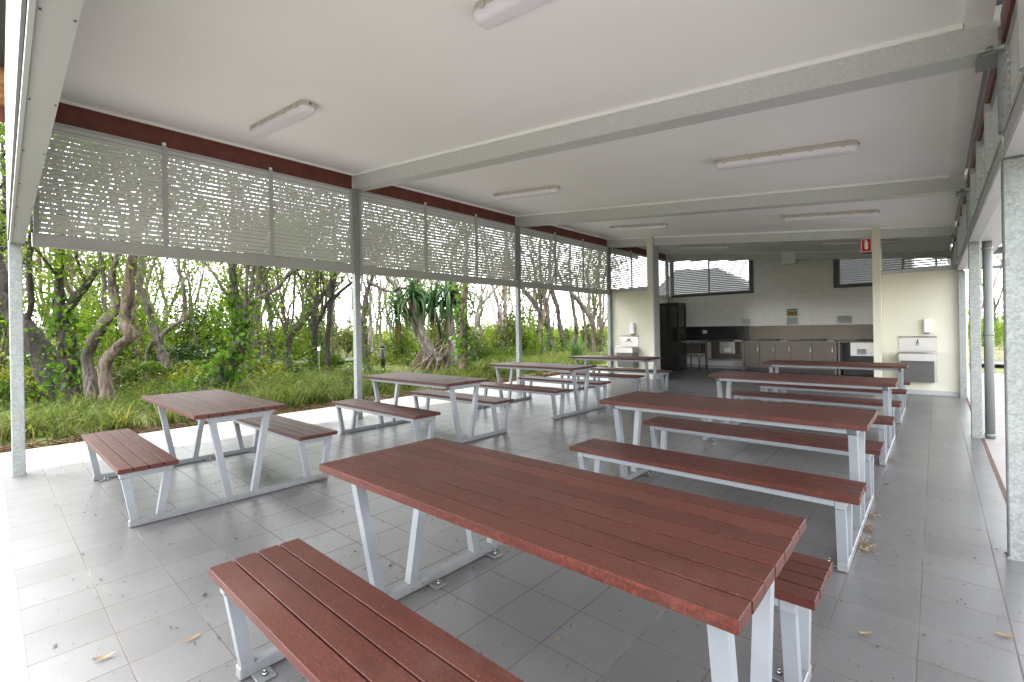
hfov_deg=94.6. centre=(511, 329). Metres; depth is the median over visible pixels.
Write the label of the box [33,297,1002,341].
distant woodland
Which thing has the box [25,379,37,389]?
weed clump
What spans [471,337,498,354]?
undergrowth shrub
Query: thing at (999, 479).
floor joint
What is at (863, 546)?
litter clump
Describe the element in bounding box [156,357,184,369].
weed clump
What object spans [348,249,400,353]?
woodland tree
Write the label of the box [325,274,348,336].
woodland tree
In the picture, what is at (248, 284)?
woodland tree
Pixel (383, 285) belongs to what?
woodland tree
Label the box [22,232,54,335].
woodland tree
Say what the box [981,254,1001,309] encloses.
woodland tree
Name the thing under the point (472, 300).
woodland tree
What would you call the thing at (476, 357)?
weed clump
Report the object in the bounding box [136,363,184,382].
weed clump
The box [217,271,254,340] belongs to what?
sapling
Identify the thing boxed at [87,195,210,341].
woodland tree
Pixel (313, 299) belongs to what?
woodland tree
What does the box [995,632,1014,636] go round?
fallen leaf
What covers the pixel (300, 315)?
woodland tree
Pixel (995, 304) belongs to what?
woodland tree
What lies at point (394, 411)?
picnic table
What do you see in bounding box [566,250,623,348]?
woodland tree
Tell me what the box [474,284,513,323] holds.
woodland tree
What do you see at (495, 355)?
weed clump
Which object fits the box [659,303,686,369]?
refrigerator
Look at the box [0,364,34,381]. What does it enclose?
shrub
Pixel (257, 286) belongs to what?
paperbark tree
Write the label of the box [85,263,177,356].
woodland tree
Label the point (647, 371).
picnic table
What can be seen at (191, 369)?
weed clump
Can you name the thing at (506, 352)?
shrub
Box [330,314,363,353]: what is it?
undergrowth shrub
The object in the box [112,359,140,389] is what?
weed clump
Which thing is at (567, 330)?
undergrowth shrub
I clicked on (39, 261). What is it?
woodland tree
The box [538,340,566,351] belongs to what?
undergrowth shrub
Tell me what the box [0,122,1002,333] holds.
sky
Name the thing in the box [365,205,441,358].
paperbark tree
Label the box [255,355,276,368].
weed clump
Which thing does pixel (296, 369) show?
weed clump
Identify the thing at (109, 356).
paperbark tree
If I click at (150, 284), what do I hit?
woodland tree
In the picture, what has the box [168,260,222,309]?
woodland tree
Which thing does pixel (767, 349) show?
cupboard door
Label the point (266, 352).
undergrowth shrub
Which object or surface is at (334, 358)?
shrub
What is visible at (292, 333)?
vine tree
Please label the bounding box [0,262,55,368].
sapling
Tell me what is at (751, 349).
cupboard door
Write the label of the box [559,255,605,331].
woodland tree
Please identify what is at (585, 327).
paperbark tree
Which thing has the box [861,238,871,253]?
extinguisher sign
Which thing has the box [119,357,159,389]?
weed clump
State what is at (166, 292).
woodland tree
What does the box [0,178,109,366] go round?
woodland tree
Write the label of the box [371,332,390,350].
undergrowth shrub
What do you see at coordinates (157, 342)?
paperbark tree
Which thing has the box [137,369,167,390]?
weed clump
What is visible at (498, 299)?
woodland tree
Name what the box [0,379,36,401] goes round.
weed clump
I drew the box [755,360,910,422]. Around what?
picnic table
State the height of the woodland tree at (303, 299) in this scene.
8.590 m
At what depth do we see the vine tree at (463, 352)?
13.72 m
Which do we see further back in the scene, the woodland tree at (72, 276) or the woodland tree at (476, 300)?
the woodland tree at (476, 300)
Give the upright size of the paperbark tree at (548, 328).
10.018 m
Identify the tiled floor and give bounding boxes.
[3,367,1023,681]
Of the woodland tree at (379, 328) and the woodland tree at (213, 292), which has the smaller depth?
the woodland tree at (379, 328)
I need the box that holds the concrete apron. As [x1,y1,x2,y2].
[0,371,607,681]
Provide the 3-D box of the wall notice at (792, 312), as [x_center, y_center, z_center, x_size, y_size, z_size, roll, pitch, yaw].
[8.259,-0.513,13.938,0.290,0.220,0.007,-1,0,42]
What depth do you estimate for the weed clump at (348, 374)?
13.74 m
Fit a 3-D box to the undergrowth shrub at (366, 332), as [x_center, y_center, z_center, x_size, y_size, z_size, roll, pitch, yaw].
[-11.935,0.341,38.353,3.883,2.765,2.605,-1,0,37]
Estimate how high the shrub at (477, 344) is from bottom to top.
1.684 m
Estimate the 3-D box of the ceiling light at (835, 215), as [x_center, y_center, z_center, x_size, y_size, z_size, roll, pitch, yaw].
[5.511,-1.974,8.219,1.406,0.108,0.182,7,5,42]
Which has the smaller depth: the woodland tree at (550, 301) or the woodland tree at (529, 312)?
the woodland tree at (529, 312)
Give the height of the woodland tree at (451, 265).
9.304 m
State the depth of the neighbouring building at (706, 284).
26.71 m
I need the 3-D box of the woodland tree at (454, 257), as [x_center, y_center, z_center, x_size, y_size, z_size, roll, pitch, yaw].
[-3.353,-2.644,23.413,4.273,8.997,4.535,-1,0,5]
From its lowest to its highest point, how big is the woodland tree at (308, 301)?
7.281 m
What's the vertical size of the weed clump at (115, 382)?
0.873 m
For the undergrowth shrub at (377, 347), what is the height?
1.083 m
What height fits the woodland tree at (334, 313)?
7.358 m
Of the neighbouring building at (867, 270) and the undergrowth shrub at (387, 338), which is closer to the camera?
the neighbouring building at (867, 270)
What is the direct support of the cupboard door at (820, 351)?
in the kitchen bench
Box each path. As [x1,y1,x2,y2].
[277,352,416,363]
[968,360,1003,363]
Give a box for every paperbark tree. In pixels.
[0,122,209,401]
[56,147,226,408]
[71,147,229,375]
[206,172,320,360]
[251,185,341,370]
[257,192,410,372]
[335,196,457,374]
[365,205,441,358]
[396,280,447,369]
[428,235,561,360]
[494,232,525,347]
[495,232,560,355]
[526,240,569,353]
[545,241,604,352]
[547,246,598,351]
[568,245,604,343]
[598,253,606,350]
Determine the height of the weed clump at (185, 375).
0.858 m
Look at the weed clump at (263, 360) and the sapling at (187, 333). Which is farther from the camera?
the sapling at (187, 333)
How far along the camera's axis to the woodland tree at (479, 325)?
26.70 m
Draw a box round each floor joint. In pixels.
[0,475,28,681]
[966,398,1005,501]
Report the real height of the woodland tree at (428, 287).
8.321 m
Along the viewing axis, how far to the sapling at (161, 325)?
20.50 m
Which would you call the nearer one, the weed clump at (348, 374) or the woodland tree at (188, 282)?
the weed clump at (348, 374)
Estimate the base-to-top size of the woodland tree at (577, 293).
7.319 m
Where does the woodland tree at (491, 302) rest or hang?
on the ground at (1000, 367)
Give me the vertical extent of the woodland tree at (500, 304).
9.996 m
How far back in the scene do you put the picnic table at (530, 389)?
7.91 m
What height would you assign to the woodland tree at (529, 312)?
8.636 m
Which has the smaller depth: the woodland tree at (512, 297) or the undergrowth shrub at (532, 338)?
the undergrowth shrub at (532, 338)
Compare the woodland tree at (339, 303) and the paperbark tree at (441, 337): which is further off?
the woodland tree at (339, 303)
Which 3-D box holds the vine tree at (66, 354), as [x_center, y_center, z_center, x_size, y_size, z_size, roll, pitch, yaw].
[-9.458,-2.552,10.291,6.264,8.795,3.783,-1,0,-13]
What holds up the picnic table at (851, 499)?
on the tiled floor
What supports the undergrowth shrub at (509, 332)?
on the ground at (1000, 367)
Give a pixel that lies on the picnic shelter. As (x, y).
(604, 114)
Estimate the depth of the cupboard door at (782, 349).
13.58 m
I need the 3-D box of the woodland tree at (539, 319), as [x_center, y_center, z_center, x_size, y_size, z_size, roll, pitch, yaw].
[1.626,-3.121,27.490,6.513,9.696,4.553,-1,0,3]
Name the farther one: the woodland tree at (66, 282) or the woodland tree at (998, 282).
the woodland tree at (998, 282)
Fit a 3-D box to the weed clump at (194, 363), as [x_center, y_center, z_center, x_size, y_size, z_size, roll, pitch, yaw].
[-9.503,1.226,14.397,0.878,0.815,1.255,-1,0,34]
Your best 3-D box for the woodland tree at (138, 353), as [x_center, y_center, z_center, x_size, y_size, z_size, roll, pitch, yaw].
[-13.291,-2.483,16.421,4.046,8.589,5.196,-1,0,8]
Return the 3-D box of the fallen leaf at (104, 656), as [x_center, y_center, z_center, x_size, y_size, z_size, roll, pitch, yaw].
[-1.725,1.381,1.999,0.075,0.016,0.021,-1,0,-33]
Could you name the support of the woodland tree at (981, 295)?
on the ground at (1000, 367)
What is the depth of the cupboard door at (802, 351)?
13.28 m
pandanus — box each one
[371,278,449,372]
[403,274,483,370]
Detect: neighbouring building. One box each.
[659,269,748,293]
[840,259,913,283]
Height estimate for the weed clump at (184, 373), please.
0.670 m
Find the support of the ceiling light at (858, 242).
attached to the picnic shelter
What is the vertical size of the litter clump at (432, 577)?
0.040 m
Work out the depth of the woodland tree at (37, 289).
25.09 m
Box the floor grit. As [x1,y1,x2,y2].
[41,383,1022,681]
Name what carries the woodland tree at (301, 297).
on the ground at (1000, 367)
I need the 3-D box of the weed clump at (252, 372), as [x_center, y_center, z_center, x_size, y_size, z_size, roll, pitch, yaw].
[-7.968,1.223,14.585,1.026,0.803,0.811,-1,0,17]
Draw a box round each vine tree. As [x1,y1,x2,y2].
[0,122,96,405]
[0,124,236,407]
[142,168,369,391]
[199,189,382,368]
[436,218,475,375]
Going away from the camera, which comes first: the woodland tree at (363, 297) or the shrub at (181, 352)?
the shrub at (181, 352)
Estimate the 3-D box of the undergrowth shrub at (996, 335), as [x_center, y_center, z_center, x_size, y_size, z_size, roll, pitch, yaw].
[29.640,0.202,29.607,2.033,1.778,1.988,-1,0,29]
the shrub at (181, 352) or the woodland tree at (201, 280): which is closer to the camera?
the shrub at (181, 352)
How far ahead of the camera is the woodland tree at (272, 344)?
19.50 m
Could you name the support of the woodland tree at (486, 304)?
on the ground at (1000, 367)
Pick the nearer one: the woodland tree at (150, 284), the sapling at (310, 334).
the woodland tree at (150, 284)
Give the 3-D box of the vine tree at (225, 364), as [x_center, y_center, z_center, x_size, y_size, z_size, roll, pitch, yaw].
[-6.326,-2.252,11.834,5.846,8.332,4.632,-1,0,42]
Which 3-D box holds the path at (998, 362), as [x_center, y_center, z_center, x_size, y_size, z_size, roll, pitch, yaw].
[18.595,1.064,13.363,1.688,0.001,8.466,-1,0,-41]
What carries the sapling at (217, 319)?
on the ground at (1000, 367)
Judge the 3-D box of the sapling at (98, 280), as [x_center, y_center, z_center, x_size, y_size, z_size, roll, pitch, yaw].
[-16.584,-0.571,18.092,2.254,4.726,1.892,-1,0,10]
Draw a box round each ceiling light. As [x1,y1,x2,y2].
[249,99,315,137]
[473,0,551,28]
[493,185,559,200]
[609,223,667,230]
[679,244,729,249]
[715,140,859,169]
[783,209,879,221]
[822,239,897,244]
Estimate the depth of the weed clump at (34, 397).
10.30 m
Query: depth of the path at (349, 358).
23.47 m
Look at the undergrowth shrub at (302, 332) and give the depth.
31.00 m
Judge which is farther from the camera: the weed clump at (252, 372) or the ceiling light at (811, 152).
the weed clump at (252, 372)
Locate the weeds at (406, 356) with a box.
[25,343,605,379]
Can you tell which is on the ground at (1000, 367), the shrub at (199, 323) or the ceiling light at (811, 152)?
the shrub at (199, 323)
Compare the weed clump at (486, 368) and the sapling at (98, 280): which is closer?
the weed clump at (486, 368)
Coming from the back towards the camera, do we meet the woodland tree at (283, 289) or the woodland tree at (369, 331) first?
the woodland tree at (283, 289)
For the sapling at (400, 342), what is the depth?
22.30 m
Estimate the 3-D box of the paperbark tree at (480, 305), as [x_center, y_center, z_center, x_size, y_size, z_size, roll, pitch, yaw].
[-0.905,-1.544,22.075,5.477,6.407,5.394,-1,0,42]
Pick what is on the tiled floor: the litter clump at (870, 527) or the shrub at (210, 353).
the litter clump at (870, 527)
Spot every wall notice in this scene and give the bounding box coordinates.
[741,318,750,324]
[786,317,798,324]
[787,308,797,315]
[837,315,851,322]
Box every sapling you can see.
[0,240,52,372]
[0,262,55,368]
[41,254,109,360]
[52,276,110,368]
[74,252,149,375]
[94,279,158,366]
[118,279,173,361]
[158,284,201,355]
[163,263,216,354]
[195,269,262,360]
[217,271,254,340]
[303,283,337,354]
[349,295,373,350]
[388,317,417,360]
[389,320,407,358]
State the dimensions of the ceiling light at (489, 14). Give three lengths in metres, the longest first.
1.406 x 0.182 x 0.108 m
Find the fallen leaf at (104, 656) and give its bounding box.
[93,651,114,658]
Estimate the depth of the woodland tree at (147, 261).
27.59 m
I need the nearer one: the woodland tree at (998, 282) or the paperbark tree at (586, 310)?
the paperbark tree at (586, 310)
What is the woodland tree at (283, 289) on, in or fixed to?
on the ground at (1000, 367)
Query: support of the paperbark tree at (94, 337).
on the ground at (1000, 367)
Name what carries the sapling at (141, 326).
on the ground at (1000, 367)
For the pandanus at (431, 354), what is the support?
on the ground at (1000, 367)
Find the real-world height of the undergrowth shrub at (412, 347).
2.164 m
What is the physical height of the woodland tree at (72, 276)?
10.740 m
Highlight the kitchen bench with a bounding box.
[704,339,873,375]
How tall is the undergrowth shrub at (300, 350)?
2.570 m
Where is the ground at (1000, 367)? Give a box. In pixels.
[0,330,1003,452]
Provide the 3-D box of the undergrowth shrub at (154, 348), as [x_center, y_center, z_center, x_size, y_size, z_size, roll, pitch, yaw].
[-17.930,0.819,22.890,2.702,2.219,2.762,-1,0,17]
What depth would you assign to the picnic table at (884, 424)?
5.56 m
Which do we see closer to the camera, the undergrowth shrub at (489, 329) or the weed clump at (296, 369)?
the weed clump at (296, 369)
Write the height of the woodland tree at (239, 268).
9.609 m
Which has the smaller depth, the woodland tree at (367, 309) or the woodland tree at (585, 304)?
the woodland tree at (367, 309)
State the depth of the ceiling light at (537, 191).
7.77 m
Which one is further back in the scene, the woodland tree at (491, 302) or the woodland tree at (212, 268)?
the woodland tree at (491, 302)
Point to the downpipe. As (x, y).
(988, 326)
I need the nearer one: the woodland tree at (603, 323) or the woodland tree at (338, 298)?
the woodland tree at (603, 323)
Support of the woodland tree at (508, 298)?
on the ground at (1000, 367)
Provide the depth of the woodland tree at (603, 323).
37.50 m
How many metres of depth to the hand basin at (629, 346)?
12.81 m
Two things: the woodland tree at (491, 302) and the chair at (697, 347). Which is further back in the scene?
the woodland tree at (491, 302)
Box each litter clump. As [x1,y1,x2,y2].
[404,552,486,597]
[857,532,880,554]
[864,521,874,531]
[868,506,881,518]
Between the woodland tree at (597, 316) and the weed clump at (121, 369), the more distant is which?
the woodland tree at (597, 316)
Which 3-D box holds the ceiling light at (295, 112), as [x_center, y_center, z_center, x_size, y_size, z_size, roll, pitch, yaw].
[-2.482,-2.237,5.067,1.406,0.108,0.182,7,5,42]
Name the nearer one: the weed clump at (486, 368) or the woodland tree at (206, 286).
the weed clump at (486, 368)
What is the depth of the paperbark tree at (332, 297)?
16.94 m
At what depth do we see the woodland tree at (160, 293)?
38.36 m
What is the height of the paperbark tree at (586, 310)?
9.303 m
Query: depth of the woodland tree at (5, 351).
14.10 m
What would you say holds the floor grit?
on the tiled floor
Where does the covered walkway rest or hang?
on the ground at (1000, 367)
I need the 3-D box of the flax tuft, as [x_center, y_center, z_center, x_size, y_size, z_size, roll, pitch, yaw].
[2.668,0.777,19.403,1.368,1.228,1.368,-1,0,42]
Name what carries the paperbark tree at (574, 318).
on the ground at (1000, 367)
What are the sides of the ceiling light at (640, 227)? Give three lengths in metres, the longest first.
1.406 x 0.182 x 0.108 m
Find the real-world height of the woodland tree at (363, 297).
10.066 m
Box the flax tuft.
[563,336,589,355]
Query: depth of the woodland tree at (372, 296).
45.74 m
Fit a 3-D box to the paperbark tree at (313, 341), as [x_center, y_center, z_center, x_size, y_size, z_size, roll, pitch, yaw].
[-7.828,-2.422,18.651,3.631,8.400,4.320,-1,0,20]
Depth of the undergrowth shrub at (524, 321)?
27.82 m
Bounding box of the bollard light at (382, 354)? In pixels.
[380,345,384,369]
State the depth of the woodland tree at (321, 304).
30.87 m
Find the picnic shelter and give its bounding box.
[0,0,1023,561]
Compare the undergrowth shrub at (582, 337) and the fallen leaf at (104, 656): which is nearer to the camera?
the fallen leaf at (104, 656)
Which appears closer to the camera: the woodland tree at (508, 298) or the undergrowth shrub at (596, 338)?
the undergrowth shrub at (596, 338)
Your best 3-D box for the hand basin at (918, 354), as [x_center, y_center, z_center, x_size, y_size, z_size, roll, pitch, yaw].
[7.635,0.552,8.903,0.550,0.862,0.362,-1,0,42]
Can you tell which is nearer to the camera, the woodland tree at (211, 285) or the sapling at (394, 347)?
the sapling at (394, 347)
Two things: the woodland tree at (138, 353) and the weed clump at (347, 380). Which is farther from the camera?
the woodland tree at (138, 353)
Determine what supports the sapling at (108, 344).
on the ground at (1000, 367)
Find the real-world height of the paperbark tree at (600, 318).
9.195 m
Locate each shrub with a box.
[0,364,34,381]
[113,328,174,362]
[139,341,225,363]
[175,298,229,354]
[202,344,249,363]
[259,315,333,360]
[262,347,282,358]
[272,309,309,349]
[301,351,345,369]
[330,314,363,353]
[342,321,378,348]
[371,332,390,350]
[376,340,408,352]
[389,323,440,356]
[426,314,484,352]
[432,328,491,363]
[469,318,496,350]
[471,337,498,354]
[480,343,530,359]
[483,326,543,353]
[484,334,528,350]
[490,308,535,354]
[498,314,546,353]
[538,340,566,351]
[553,330,559,343]
[555,326,573,344]
[568,328,598,349]
[579,323,606,347]
[581,330,607,344]
[968,319,1003,346]
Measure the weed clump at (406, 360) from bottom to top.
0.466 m
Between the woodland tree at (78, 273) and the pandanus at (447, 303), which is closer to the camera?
the pandanus at (447, 303)
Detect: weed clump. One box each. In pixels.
[0,353,9,382]
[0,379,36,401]
[0,381,9,404]
[6,381,53,405]
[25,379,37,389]
[81,368,131,393]
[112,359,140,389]
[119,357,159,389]
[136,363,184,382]
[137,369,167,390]
[152,360,177,379]
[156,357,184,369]
[165,363,206,379]
[166,360,205,387]
[174,358,210,372]
[180,364,207,376]
[234,364,257,383]
[240,357,272,377]
[246,368,276,380]
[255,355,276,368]
[258,360,303,373]
[281,362,304,376]
[337,369,353,381]
[339,375,363,388]
[368,349,396,363]
[374,367,386,374]
[385,348,401,363]
[400,356,412,365]
[468,348,481,362]
[479,362,495,377]
[487,348,503,359]
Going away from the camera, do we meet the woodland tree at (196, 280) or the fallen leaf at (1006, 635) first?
the fallen leaf at (1006, 635)
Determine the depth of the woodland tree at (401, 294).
31.49 m
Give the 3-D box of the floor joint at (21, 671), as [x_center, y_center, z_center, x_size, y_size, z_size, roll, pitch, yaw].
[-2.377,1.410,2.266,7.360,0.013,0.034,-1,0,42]
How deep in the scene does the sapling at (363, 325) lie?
29.27 m
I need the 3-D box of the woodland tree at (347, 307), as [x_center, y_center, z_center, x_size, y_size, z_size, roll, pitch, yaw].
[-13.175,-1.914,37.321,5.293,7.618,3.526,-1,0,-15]
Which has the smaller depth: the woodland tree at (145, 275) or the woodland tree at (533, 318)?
the woodland tree at (145, 275)
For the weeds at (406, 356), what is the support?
on the ground at (1000, 367)
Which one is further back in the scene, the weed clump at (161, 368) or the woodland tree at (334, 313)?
the woodland tree at (334, 313)
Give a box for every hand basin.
[614,335,638,367]
[898,336,936,382]
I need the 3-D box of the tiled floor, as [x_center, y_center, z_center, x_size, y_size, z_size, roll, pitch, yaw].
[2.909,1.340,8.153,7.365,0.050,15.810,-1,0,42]
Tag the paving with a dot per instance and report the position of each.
(996, 446)
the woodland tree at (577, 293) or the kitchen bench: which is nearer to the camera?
the kitchen bench
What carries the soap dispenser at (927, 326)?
attached to the picnic shelter
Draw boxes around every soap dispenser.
[629,323,634,334]
[923,319,931,333]
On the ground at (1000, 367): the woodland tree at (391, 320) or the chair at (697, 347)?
the woodland tree at (391, 320)
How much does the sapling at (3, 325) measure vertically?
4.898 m
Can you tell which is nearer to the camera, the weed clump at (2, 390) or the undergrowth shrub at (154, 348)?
the weed clump at (2, 390)
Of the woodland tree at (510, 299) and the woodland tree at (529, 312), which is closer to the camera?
the woodland tree at (529, 312)
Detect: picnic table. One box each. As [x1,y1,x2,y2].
[81,389,337,527]
[209,437,832,681]
[332,372,513,442]
[477,362,610,418]
[557,355,671,392]
[569,391,883,572]
[701,371,901,465]
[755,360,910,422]
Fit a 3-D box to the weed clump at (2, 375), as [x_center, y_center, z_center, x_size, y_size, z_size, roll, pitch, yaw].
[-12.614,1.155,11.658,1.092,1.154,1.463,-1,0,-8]
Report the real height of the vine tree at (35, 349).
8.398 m
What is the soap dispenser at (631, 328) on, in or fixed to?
attached to the picnic shelter
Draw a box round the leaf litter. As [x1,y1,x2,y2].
[0,348,1003,452]
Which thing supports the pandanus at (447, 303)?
on the ground at (1000, 367)
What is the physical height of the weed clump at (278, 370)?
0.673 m
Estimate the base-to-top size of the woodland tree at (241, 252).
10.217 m
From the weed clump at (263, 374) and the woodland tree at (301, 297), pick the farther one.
the woodland tree at (301, 297)
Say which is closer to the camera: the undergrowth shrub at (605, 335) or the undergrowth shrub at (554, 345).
the undergrowth shrub at (554, 345)
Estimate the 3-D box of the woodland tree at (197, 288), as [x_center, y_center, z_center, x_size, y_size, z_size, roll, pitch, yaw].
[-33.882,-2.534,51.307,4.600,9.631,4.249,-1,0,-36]
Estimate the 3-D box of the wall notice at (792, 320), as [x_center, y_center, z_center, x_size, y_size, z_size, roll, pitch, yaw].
[8.268,-0.258,13.935,0.320,0.230,0.006,-1,0,42]
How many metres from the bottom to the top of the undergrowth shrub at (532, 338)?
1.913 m
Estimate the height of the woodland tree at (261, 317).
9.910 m
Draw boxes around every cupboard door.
[744,342,759,366]
[760,342,774,367]
[775,342,790,367]
[791,342,811,368]
[812,342,833,369]
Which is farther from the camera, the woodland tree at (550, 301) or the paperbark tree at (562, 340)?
the woodland tree at (550, 301)
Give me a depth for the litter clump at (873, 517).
3.34 m
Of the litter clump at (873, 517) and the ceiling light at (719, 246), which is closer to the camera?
the litter clump at (873, 517)
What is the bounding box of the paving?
[967,373,1005,488]
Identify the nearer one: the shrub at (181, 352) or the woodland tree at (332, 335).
the shrub at (181, 352)
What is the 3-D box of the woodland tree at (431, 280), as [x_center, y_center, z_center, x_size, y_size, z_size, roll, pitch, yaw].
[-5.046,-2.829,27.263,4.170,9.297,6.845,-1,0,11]
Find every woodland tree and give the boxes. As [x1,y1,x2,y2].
[0,134,78,371]
[0,143,113,340]
[0,145,111,360]
[0,176,111,349]
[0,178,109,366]
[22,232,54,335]
[23,236,53,341]
[36,221,127,311]
[43,159,177,374]
[68,263,96,308]
[78,253,169,358]
[85,191,210,366]
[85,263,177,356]
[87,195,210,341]
[93,226,174,292]
[103,213,240,328]
[123,180,222,350]
[148,266,178,328]
[148,267,175,308]
[167,235,222,335]
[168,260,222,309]
[173,167,312,310]
[173,221,247,336]
[175,265,210,315]
[181,236,261,304]
[182,195,326,361]
[188,263,226,321]
[199,262,244,310]
[203,277,228,310]
[209,196,256,339]
[213,251,287,346]
[229,211,326,358]
[229,221,286,353]
[242,204,296,343]
[244,247,311,337]
[262,205,343,341]
[268,217,341,346]
[274,269,325,353]
[284,227,330,352]
[286,271,324,312]
[300,189,341,353]
[323,273,372,348]
[324,273,350,352]
[324,275,350,319]
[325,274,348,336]
[328,202,390,355]
[343,223,395,360]
[345,266,390,321]
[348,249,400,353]
[349,258,394,347]
[350,273,378,345]
[362,258,407,354]
[374,267,411,351]
[375,276,400,335]
[378,223,478,351]
[402,221,474,332]
[403,225,459,350]
[416,216,482,312]
[439,235,500,343]
[457,258,487,321]
[459,285,488,333]
[470,227,521,344]
[471,229,528,351]
[471,285,491,327]
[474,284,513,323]
[479,284,499,322]
[486,286,532,314]
[487,288,514,316]
[492,273,514,317]
[494,258,514,320]
[500,243,535,328]
[502,236,566,355]
[508,237,579,354]
[512,260,547,328]
[527,238,563,355]
[537,246,598,342]
[542,291,564,332]
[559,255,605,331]
[564,261,616,327]
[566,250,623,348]
[571,254,615,349]
[593,250,636,330]
[967,254,1001,326]
[967,268,1002,344]
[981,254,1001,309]
[993,260,1002,302]
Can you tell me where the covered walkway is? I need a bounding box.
[981,246,1001,269]
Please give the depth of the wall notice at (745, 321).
14.79 m
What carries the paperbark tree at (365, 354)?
on the ground at (1000, 367)
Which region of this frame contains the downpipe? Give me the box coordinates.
[981,241,995,438]
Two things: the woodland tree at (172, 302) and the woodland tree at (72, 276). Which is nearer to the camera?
the woodland tree at (72, 276)
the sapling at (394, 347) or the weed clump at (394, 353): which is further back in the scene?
the sapling at (394, 347)
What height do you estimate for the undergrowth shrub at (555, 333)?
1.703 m
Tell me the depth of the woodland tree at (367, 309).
29.34 m
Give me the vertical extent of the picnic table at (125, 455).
0.749 m
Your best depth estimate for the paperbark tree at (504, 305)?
23.86 m
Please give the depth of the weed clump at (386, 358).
21.66 m
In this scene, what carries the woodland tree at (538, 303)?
on the ground at (1000, 367)
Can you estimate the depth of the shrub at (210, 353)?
15.62 m
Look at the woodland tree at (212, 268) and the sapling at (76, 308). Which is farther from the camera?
the woodland tree at (212, 268)
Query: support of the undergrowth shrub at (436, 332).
on the ground at (1000, 367)
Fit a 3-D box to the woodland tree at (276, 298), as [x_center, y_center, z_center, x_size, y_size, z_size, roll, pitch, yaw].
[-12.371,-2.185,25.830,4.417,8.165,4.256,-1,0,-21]
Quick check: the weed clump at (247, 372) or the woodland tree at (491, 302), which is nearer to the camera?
the weed clump at (247, 372)
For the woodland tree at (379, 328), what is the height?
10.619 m
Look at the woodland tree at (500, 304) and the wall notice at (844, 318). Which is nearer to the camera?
the wall notice at (844, 318)
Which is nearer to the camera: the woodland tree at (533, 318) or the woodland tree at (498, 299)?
the woodland tree at (533, 318)
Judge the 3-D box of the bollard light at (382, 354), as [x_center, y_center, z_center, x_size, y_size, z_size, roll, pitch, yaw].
[-4.985,1.074,18.233,0.260,0.950,0.260,-1,0,42]
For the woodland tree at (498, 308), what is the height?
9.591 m
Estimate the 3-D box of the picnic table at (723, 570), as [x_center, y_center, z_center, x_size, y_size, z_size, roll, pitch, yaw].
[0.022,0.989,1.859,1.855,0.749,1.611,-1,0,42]
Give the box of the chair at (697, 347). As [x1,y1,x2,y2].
[683,341,707,369]
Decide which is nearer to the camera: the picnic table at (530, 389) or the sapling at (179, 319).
the picnic table at (530, 389)
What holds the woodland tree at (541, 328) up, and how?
on the ground at (1000, 367)
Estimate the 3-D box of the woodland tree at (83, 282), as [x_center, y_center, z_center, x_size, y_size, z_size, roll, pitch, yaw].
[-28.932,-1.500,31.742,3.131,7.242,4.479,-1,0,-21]
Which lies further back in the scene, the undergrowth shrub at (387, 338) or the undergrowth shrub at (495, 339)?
the undergrowth shrub at (387, 338)
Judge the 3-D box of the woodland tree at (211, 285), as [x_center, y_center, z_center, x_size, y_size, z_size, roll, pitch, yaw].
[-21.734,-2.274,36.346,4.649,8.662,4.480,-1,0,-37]
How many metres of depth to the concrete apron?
5.88 m
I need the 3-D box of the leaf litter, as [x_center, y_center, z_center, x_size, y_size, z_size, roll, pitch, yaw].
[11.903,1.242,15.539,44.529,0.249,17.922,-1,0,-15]
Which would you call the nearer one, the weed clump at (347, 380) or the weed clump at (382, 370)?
the weed clump at (347, 380)

